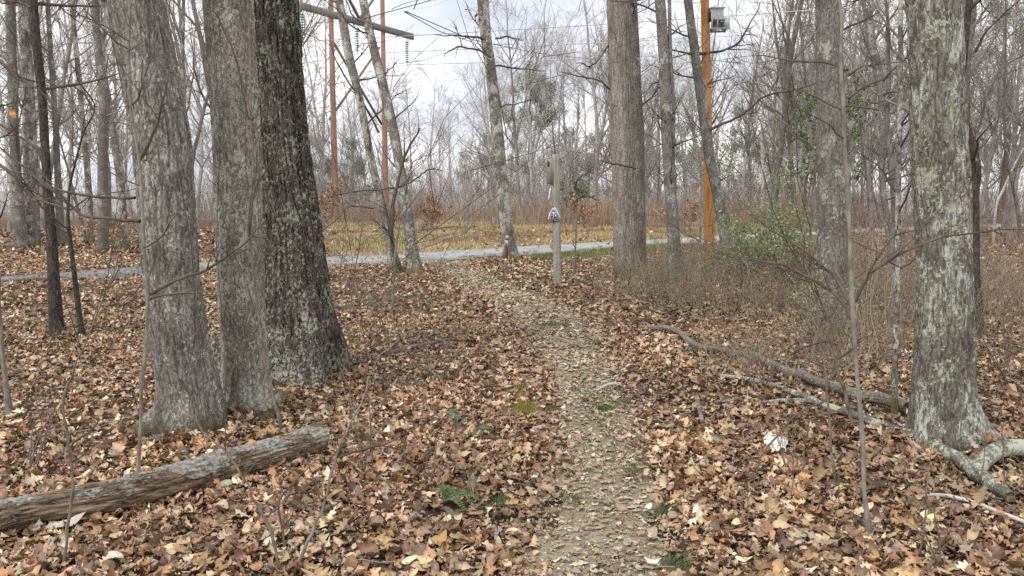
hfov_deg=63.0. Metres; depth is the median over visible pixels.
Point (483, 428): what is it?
stone
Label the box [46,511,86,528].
dry leaf
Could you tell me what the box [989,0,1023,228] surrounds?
bare tree
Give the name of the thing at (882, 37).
bare tree
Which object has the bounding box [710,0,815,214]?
bare tree
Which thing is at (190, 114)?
bare tree
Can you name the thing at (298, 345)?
furrowed oak
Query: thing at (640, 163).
narrow tree
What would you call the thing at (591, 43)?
power line
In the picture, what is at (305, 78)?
bare tree
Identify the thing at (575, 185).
sapling
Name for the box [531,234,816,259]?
verge grass
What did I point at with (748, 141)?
bare tree
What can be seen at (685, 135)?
pine tree
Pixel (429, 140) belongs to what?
bare tree
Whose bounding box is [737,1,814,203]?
bare tree
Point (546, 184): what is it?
bare tree
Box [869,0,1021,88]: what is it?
bare tree
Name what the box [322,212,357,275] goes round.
bare shrub
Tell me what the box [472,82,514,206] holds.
bare tree
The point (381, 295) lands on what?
bare shrub
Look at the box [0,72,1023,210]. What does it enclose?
woods
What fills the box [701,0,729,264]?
utility pole
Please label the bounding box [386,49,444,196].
bare tree
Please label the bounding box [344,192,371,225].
scrub bush
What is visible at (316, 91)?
bare tree
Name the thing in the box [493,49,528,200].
bare tree
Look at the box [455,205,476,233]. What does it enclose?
scrub bush
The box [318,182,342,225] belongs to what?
rusty oak bush
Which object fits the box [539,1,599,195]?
bare tree
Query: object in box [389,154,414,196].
pine tree
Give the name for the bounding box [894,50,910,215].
bare tree
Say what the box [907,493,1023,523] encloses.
fallen stick
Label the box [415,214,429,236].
scrub bush
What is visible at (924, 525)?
bare shrub
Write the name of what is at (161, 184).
lichen tree
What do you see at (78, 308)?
crooked sapling
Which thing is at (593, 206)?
scrub bush
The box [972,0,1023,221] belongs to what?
bare tree
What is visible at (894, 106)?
bare tree
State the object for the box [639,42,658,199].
bare tree
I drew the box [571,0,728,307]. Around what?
sapling
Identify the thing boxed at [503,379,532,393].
moss patch
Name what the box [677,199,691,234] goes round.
scrub bush
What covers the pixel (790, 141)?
bare tree
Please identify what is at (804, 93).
bare tree
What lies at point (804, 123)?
bare tree
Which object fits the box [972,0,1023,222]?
bare tree
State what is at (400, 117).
bare tree
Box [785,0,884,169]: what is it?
bare tree
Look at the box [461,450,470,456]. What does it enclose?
dry leaf
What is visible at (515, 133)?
bare tree
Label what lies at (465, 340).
bare shrub
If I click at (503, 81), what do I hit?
bare tree
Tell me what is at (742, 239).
green shrub
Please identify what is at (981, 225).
thicket
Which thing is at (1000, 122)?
bare tree
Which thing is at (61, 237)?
straight tree
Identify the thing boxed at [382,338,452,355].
fallen stick
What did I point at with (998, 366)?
bare shrub
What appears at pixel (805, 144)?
holly
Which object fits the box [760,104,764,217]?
dead snag
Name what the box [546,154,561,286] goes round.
trail signpost
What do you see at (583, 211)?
rusty oak bush
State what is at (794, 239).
green shrub
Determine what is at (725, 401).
fallen stick
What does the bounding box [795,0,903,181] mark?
bare tree
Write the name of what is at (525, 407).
moss patch
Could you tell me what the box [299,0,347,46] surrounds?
bare tree
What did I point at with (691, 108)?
bare tree
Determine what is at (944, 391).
pale barked tree
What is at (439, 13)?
sky
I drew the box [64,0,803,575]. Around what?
sapling
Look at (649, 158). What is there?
bare tree
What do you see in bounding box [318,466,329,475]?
dry leaf
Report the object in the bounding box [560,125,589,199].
pine tree
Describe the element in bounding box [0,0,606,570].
sapling
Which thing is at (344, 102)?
bare tree
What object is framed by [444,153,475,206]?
pine tree
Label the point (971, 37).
bare tree
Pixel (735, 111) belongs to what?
bare tree
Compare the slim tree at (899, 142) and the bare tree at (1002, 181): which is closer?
the slim tree at (899, 142)
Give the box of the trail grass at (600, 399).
[424,263,667,575]
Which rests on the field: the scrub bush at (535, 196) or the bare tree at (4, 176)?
the scrub bush at (535, 196)
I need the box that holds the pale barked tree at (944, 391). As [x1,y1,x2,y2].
[898,0,1004,456]
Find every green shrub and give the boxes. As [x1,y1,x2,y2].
[631,261,678,297]
[675,97,801,245]
[695,204,816,304]
[709,167,816,308]
[777,264,886,350]
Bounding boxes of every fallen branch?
[639,324,908,412]
[714,373,1023,501]
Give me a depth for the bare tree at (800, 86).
29.84 m
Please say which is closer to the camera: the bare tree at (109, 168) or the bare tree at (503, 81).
the bare tree at (109, 168)
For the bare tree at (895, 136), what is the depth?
58.99 m
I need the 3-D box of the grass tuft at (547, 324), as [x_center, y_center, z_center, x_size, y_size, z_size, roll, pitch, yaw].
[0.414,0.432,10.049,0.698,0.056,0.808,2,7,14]
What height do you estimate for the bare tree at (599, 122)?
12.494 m
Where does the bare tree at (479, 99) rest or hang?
on the ground at (454, 507)
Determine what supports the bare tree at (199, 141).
on the ground at (454, 507)
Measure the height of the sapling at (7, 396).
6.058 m
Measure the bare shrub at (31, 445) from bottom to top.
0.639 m
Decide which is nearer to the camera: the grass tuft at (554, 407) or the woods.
the grass tuft at (554, 407)
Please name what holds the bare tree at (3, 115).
on the ground at (454, 507)
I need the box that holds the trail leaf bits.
[385,260,754,575]
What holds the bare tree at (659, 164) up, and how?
on the ground at (454, 507)
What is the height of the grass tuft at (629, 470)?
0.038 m
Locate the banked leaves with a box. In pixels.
[44,256,1013,461]
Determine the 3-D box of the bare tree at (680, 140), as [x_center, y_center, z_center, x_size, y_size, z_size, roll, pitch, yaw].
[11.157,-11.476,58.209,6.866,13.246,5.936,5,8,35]
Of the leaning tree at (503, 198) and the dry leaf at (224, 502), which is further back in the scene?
the leaning tree at (503, 198)
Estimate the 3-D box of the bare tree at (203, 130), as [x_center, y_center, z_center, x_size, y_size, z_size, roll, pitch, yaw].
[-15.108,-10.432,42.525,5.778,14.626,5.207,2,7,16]
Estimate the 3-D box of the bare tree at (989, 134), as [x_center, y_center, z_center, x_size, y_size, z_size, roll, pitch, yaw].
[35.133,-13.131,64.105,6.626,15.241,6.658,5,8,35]
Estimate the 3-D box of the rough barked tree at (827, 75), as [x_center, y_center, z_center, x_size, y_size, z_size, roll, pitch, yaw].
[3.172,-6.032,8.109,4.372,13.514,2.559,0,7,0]
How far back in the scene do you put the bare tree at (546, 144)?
52.64 m
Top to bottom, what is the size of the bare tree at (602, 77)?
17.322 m
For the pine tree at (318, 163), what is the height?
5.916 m
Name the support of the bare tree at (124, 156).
on the ground at (454, 507)
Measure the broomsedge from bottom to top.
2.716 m
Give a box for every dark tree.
[0,0,117,339]
[878,0,1023,339]
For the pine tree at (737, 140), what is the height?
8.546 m
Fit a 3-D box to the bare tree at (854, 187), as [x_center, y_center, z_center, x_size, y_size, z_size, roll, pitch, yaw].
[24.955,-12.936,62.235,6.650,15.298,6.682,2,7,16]
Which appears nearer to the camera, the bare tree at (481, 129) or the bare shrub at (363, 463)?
the bare shrub at (363, 463)
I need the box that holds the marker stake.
[504,235,508,261]
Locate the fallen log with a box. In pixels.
[0,421,332,532]
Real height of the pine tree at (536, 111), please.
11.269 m
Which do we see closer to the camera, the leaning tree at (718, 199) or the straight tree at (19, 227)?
the leaning tree at (718, 199)
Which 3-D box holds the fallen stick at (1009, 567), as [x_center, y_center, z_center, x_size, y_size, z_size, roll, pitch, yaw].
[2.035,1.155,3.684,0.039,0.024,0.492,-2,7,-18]
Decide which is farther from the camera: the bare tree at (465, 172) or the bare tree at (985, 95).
the bare tree at (465, 172)
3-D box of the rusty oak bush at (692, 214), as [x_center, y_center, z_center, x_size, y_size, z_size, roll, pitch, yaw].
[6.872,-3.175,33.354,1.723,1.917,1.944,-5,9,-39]
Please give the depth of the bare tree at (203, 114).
25.29 m
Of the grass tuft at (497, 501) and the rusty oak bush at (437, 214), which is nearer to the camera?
the grass tuft at (497, 501)
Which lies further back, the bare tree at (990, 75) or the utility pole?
the bare tree at (990, 75)
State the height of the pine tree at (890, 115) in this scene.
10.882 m
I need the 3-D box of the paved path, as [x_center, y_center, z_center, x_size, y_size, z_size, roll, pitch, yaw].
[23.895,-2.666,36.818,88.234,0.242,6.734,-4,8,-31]
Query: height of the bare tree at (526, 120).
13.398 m
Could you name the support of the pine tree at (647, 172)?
on the ground at (454, 507)
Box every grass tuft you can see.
[465,489,535,518]
[526,321,568,326]
[539,403,558,410]
[557,491,591,506]
[586,338,606,347]
[593,404,620,412]
[608,395,639,406]
[613,463,662,480]
[626,496,685,522]
[628,547,706,575]
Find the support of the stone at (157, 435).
on the ground at (454, 507)
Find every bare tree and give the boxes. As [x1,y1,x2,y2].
[0,0,76,232]
[0,0,103,227]
[0,1,78,212]
[0,4,66,192]
[0,5,62,160]
[0,7,5,87]
[0,9,86,241]
[0,21,80,240]
[0,33,46,101]
[0,116,22,186]
[34,0,120,218]
[35,1,117,213]
[46,0,126,223]
[53,0,123,227]
[56,2,133,218]
[65,15,175,178]
[110,2,210,157]
[164,0,203,112]
[167,0,211,217]
[169,0,209,163]
[170,0,209,107]
[174,0,211,141]
[186,70,212,176]
[187,72,213,213]
[193,9,319,141]
[201,45,328,130]
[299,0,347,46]
[300,0,377,206]
[301,1,328,131]
[304,65,336,187]
[306,60,341,152]
[312,56,378,189]
[312,82,347,183]
[318,118,347,199]
[337,83,378,198]
[345,27,437,185]
[369,74,425,202]
[373,97,426,195]
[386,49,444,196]
[399,40,457,199]
[420,84,456,206]
[422,95,476,199]
[438,28,510,154]
[451,31,540,209]
[457,0,567,214]
[457,132,485,207]
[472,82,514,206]
[476,43,533,149]
[489,0,568,208]
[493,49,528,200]
[503,79,556,184]
[508,46,575,202]
[509,7,568,206]
[516,5,596,186]
[524,31,582,184]
[534,0,667,200]
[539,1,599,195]
[541,0,594,208]
[553,0,657,170]
[553,32,611,202]
[572,81,607,201]
[577,15,649,182]
[590,20,687,171]
[605,20,687,181]
[639,2,696,209]
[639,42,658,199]
[641,22,715,190]
[642,35,721,201]
[642,60,685,208]
[644,77,676,195]
[650,68,724,192]
[671,13,729,182]
[672,0,756,220]
[673,2,761,174]
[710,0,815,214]
[712,7,780,217]
[714,60,776,197]
[715,0,857,227]
[718,0,816,222]
[718,45,800,180]
[729,0,853,204]
[736,0,814,198]
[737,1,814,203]
[742,0,856,226]
[745,0,816,225]
[750,0,858,203]
[752,33,797,191]
[752,47,798,185]
[759,0,878,205]
[765,0,855,185]
[775,0,897,213]
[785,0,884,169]
[792,17,844,218]
[793,0,896,139]
[793,0,906,181]
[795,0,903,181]
[801,0,887,227]
[807,0,902,208]
[807,0,908,232]
[843,0,908,220]
[843,0,975,240]
[843,0,1001,113]
[843,26,904,211]
[844,2,908,212]
[845,73,877,193]
[869,0,985,171]
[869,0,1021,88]
[875,35,909,174]
[881,2,1016,218]
[883,0,983,165]
[885,0,1023,144]
[887,0,1023,160]
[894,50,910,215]
[903,0,1023,118]
[963,0,1023,242]
[966,0,1023,229]
[966,0,1023,242]
[969,3,1023,126]
[970,9,1023,219]
[971,44,1023,194]
[971,79,1010,176]
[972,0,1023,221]
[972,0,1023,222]
[972,2,1009,142]
[972,21,1023,183]
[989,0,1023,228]
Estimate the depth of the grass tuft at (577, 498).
4.31 m
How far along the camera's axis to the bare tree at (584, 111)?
67.43 m
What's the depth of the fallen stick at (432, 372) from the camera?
7.47 m
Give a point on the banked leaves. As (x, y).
(166, 441)
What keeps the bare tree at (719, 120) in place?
on the ground at (454, 507)
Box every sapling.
[0,0,67,414]
[0,0,267,473]
[0,0,550,573]
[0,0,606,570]
[8,1,198,337]
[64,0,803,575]
[212,0,310,428]
[305,19,383,319]
[360,36,583,314]
[459,0,878,429]
[502,6,612,274]
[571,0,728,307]
[640,1,1023,490]
[722,0,1023,533]
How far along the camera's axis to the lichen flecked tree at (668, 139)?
14.29 m
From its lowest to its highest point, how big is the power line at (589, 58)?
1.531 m
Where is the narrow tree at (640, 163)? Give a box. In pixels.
[601,0,685,268]
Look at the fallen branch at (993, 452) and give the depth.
4.79 m
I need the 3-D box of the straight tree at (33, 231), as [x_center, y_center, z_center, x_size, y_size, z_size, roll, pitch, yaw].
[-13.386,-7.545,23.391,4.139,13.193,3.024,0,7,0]
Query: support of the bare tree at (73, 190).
on the ground at (454, 507)
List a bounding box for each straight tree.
[0,0,72,246]
[0,0,73,249]
[10,0,85,246]
[37,0,110,242]
[48,0,127,252]
[168,0,203,137]
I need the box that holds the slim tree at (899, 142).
[780,0,1000,414]
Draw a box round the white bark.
[764,431,792,454]
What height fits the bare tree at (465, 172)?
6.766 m
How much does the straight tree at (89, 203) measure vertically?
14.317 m
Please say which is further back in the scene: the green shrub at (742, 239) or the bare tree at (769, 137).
the bare tree at (769, 137)
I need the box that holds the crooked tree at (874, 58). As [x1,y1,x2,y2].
[815,0,910,290]
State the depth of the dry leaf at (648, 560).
3.49 m
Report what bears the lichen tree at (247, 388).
on the ground at (454, 507)
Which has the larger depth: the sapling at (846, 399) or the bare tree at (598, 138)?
the bare tree at (598, 138)
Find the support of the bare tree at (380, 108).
on the ground at (454, 507)
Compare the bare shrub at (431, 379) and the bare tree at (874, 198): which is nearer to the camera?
the bare shrub at (431, 379)
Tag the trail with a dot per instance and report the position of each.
(565, 548)
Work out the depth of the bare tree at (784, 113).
33.68 m
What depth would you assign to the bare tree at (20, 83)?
55.10 m
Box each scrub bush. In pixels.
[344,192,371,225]
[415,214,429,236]
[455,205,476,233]
[480,196,498,226]
[516,170,551,215]
[573,190,607,220]
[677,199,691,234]
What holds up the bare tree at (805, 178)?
on the ground at (454, 507)
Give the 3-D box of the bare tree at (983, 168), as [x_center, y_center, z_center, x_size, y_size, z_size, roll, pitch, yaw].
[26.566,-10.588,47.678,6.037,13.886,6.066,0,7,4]
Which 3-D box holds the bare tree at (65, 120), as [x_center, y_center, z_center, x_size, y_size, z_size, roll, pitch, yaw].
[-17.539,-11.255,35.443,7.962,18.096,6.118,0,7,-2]
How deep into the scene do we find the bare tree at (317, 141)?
52.52 m
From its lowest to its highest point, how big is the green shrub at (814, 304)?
0.920 m
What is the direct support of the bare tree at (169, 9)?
on the ground at (454, 507)
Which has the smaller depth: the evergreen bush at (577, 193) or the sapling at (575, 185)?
the sapling at (575, 185)
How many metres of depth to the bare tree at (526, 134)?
54.09 m
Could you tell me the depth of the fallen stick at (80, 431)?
5.50 m
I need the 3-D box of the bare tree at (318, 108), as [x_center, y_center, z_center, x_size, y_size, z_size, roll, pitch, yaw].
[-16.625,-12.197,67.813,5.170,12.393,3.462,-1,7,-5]
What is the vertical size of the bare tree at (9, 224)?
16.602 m
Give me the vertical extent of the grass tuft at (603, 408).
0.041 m
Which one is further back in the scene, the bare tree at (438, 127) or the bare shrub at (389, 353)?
the bare tree at (438, 127)
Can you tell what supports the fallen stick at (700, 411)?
on the ground at (454, 507)
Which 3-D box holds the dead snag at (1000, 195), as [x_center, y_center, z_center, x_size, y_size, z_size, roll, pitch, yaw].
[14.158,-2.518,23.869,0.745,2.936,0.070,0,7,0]
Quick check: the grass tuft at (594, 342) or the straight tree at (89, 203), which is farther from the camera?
the straight tree at (89, 203)
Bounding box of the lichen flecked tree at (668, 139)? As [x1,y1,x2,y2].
[609,0,724,281]
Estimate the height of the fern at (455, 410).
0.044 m
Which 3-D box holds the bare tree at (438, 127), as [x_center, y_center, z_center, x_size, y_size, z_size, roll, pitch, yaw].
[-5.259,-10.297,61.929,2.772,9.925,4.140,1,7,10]
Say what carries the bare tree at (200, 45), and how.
on the ground at (454, 507)
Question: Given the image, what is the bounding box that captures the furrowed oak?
[210,0,384,398]
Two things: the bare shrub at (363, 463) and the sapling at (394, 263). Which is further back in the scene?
the sapling at (394, 263)
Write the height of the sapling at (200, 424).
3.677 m
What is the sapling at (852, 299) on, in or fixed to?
on the ground at (454, 507)
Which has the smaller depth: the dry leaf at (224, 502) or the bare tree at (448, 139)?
the dry leaf at (224, 502)
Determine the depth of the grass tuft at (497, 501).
4.25 m
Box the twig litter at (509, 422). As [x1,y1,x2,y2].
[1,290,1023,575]
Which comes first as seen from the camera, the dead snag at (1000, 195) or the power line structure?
the dead snag at (1000, 195)
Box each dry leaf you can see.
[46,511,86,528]
[108,551,122,558]
[214,499,227,508]
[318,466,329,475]
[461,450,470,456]
[476,452,486,468]
[503,528,517,534]
[644,503,651,508]
[644,556,660,563]
[866,478,889,485]
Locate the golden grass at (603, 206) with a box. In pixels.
[597,193,611,222]
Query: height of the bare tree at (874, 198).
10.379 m
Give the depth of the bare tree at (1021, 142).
25.72 m
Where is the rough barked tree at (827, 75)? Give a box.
[814,0,880,335]
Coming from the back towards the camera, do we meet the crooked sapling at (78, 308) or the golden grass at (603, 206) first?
the golden grass at (603, 206)
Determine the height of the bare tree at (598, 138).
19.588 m
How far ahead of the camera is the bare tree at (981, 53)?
43.32 m
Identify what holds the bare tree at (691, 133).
on the ground at (454, 507)
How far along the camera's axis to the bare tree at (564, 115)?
64.72 m
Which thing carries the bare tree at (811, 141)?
on the ground at (454, 507)
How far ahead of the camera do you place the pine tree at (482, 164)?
62.65 m
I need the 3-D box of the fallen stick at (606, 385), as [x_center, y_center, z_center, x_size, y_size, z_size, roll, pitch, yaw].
[0.767,0.806,6.861,0.310,0.031,0.077,-6,9,-42]
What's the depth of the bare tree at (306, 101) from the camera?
34.53 m
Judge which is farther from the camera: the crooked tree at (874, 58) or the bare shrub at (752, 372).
the crooked tree at (874, 58)
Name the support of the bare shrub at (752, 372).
on the ground at (454, 507)
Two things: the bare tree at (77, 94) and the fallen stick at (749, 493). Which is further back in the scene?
the bare tree at (77, 94)
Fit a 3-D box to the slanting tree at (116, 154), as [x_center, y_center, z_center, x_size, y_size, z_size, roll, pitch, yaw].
[-10.395,-7.912,22.190,4.263,14.089,2.273,3,7,25]
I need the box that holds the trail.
[430,261,683,575]
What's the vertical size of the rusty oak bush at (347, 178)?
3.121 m
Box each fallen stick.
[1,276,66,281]
[23,423,108,447]
[334,303,371,307]
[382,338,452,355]
[406,363,441,379]
[595,382,619,391]
[695,395,704,424]
[711,553,738,561]
[716,397,740,402]
[743,480,772,503]
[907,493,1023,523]
[933,527,1023,575]
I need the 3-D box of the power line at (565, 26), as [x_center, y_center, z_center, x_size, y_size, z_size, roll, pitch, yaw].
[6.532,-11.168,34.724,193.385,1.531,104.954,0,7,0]
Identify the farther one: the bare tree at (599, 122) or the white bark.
the bare tree at (599, 122)
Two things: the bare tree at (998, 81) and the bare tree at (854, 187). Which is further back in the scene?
the bare tree at (854, 187)
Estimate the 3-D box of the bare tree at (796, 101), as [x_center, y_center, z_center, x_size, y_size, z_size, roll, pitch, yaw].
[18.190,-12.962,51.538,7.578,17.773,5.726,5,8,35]
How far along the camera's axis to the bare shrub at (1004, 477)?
4.39 m
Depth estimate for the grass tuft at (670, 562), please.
3.56 m
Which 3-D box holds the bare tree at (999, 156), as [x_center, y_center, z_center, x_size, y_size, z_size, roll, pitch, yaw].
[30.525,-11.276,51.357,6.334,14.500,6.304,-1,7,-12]
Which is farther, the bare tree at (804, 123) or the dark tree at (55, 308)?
the bare tree at (804, 123)
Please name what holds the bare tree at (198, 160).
on the ground at (454, 507)
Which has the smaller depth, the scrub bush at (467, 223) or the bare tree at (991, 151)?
the bare tree at (991, 151)
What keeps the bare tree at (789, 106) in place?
on the ground at (454, 507)
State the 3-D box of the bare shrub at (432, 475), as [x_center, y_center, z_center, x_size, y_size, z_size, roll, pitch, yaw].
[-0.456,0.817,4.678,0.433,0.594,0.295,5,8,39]
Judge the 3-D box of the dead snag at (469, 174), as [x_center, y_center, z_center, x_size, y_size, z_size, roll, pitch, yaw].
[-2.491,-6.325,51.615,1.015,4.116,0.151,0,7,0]
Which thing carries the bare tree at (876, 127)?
on the ground at (454, 507)
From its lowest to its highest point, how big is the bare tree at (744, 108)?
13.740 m
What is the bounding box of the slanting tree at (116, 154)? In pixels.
[52,16,129,250]
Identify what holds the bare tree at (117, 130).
on the ground at (454, 507)
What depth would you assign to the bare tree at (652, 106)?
66.84 m
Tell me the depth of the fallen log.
4.30 m
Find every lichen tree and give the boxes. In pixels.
[98,0,227,445]
[202,0,287,422]
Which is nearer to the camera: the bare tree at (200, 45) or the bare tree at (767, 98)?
the bare tree at (200, 45)
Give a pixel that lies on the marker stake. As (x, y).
(506, 245)
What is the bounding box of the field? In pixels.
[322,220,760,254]
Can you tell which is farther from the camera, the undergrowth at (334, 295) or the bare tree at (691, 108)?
the bare tree at (691, 108)
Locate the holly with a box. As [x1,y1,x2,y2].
[773,71,886,270]
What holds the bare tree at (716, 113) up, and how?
on the ground at (454, 507)
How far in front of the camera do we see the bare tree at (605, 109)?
50.56 m
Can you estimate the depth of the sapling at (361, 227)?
10.22 m
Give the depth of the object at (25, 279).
14.11 m
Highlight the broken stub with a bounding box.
[504,263,507,276]
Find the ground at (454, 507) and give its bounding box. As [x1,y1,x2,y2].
[0,191,1023,575]
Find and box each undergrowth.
[0,233,1020,527]
[567,192,1023,388]
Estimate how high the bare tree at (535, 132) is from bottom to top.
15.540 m
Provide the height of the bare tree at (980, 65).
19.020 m
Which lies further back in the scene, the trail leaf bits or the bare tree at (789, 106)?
the bare tree at (789, 106)
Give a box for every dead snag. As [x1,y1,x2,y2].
[463,152,479,209]
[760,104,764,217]
[992,148,1023,244]
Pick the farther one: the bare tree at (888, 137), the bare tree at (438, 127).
the bare tree at (438, 127)
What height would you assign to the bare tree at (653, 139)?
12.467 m
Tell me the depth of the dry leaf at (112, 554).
3.53 m
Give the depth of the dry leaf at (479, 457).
4.76 m
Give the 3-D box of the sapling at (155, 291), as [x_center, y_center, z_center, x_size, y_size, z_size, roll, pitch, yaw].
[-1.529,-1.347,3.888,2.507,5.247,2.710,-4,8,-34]
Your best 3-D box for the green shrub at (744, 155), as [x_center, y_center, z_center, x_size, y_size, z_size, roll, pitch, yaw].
[5.033,-2.782,19.925,3.061,4.216,4.022,0,7,0]
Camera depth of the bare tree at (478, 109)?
61.74 m
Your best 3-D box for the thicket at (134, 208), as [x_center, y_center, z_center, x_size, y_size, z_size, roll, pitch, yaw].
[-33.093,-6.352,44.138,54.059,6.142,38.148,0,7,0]
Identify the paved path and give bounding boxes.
[1,223,1023,284]
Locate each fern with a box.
[437,408,460,421]
[439,485,480,509]
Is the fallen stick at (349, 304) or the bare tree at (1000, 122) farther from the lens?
the bare tree at (1000, 122)
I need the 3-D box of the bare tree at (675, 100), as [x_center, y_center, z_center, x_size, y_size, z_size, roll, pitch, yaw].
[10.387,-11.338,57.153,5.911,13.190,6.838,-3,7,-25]
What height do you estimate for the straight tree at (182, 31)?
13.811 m
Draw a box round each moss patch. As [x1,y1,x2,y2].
[501,399,546,416]
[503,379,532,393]
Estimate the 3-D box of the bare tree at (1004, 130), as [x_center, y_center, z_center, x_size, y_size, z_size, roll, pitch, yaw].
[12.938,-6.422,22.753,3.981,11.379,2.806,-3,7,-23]
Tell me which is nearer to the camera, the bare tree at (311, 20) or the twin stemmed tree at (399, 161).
the twin stemmed tree at (399, 161)
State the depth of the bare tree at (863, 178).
56.80 m
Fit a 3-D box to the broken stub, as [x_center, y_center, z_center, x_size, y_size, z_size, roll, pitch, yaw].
[-0.101,-0.302,15.822,0.164,0.352,0.146,0,7,0]
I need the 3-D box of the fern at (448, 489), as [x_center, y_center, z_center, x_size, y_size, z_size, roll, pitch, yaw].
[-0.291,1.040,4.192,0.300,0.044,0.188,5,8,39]
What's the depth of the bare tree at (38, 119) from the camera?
25.53 m
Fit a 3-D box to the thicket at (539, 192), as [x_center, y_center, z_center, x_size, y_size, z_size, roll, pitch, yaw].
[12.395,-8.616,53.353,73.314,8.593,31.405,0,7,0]
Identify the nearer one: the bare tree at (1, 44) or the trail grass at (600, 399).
the trail grass at (600, 399)
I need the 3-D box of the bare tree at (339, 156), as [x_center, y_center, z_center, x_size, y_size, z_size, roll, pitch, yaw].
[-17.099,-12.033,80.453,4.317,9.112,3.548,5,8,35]
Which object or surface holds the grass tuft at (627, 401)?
on the trail
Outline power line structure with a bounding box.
[300,0,413,215]
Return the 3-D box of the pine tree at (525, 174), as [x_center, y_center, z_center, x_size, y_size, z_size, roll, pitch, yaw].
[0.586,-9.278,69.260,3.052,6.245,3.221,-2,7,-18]
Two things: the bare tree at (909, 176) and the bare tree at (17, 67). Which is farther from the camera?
the bare tree at (909, 176)
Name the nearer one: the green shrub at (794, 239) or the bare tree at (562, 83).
the green shrub at (794, 239)
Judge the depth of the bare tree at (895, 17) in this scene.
59.81 m
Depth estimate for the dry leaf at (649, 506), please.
4.11 m
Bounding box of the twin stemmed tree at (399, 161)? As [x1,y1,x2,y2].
[320,0,442,273]
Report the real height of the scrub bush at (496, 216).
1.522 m
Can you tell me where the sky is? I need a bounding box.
[0,0,1023,190]
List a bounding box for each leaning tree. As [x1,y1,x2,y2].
[429,0,545,262]
[632,0,815,276]
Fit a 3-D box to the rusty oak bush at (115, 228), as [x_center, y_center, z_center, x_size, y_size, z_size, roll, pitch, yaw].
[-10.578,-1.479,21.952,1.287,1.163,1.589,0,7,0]
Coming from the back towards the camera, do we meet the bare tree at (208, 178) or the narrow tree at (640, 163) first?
the bare tree at (208, 178)
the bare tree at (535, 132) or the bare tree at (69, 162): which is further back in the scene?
the bare tree at (535, 132)
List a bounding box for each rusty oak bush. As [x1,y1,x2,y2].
[77,211,133,250]
[316,161,356,220]
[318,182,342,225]
[417,192,452,228]
[569,193,601,229]
[653,184,703,230]
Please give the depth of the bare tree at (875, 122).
35.75 m
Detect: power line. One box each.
[4,4,896,93]
[4,18,1022,107]
[119,37,1022,106]
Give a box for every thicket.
[0,123,339,241]
[194,99,1023,224]
[850,161,1023,311]
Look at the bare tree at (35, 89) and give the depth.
53.09 m
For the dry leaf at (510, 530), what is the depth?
3.79 m
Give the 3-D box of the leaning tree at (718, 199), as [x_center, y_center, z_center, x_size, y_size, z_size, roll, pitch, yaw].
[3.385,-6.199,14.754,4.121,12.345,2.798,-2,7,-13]
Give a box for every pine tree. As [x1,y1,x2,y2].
[310,135,347,192]
[329,137,371,201]
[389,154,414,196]
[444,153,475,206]
[464,131,508,210]
[501,60,568,201]
[507,140,535,207]
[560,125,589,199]
[578,134,611,196]
[645,129,653,195]
[675,122,702,205]
[713,101,771,197]
[739,120,795,198]
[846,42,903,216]
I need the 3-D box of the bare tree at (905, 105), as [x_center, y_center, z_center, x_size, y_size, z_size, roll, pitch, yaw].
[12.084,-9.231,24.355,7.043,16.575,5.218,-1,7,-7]
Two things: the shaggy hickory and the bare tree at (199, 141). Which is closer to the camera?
the shaggy hickory
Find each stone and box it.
[141,434,164,443]
[472,425,493,434]
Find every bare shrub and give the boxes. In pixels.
[7,373,67,468]
[100,254,144,316]
[316,303,434,471]
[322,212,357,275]
[327,246,402,317]
[350,281,436,359]
[397,316,474,386]
[411,379,469,482]
[445,321,495,356]
[718,297,798,392]
[766,389,814,466]
[881,431,965,559]
[937,411,1023,492]
[974,241,1023,384]
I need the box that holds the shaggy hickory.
[558,0,641,279]
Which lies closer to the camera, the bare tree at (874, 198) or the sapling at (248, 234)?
the sapling at (248, 234)
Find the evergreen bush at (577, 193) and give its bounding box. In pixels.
[560,176,589,223]
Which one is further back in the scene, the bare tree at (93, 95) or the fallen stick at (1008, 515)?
the bare tree at (93, 95)
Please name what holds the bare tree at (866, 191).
on the ground at (454, 507)
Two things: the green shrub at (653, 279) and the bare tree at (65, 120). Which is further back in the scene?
the bare tree at (65, 120)
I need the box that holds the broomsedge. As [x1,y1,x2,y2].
[321,182,865,229]
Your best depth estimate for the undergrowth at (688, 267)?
10.17 m
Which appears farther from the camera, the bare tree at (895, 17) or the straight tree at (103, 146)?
the bare tree at (895, 17)

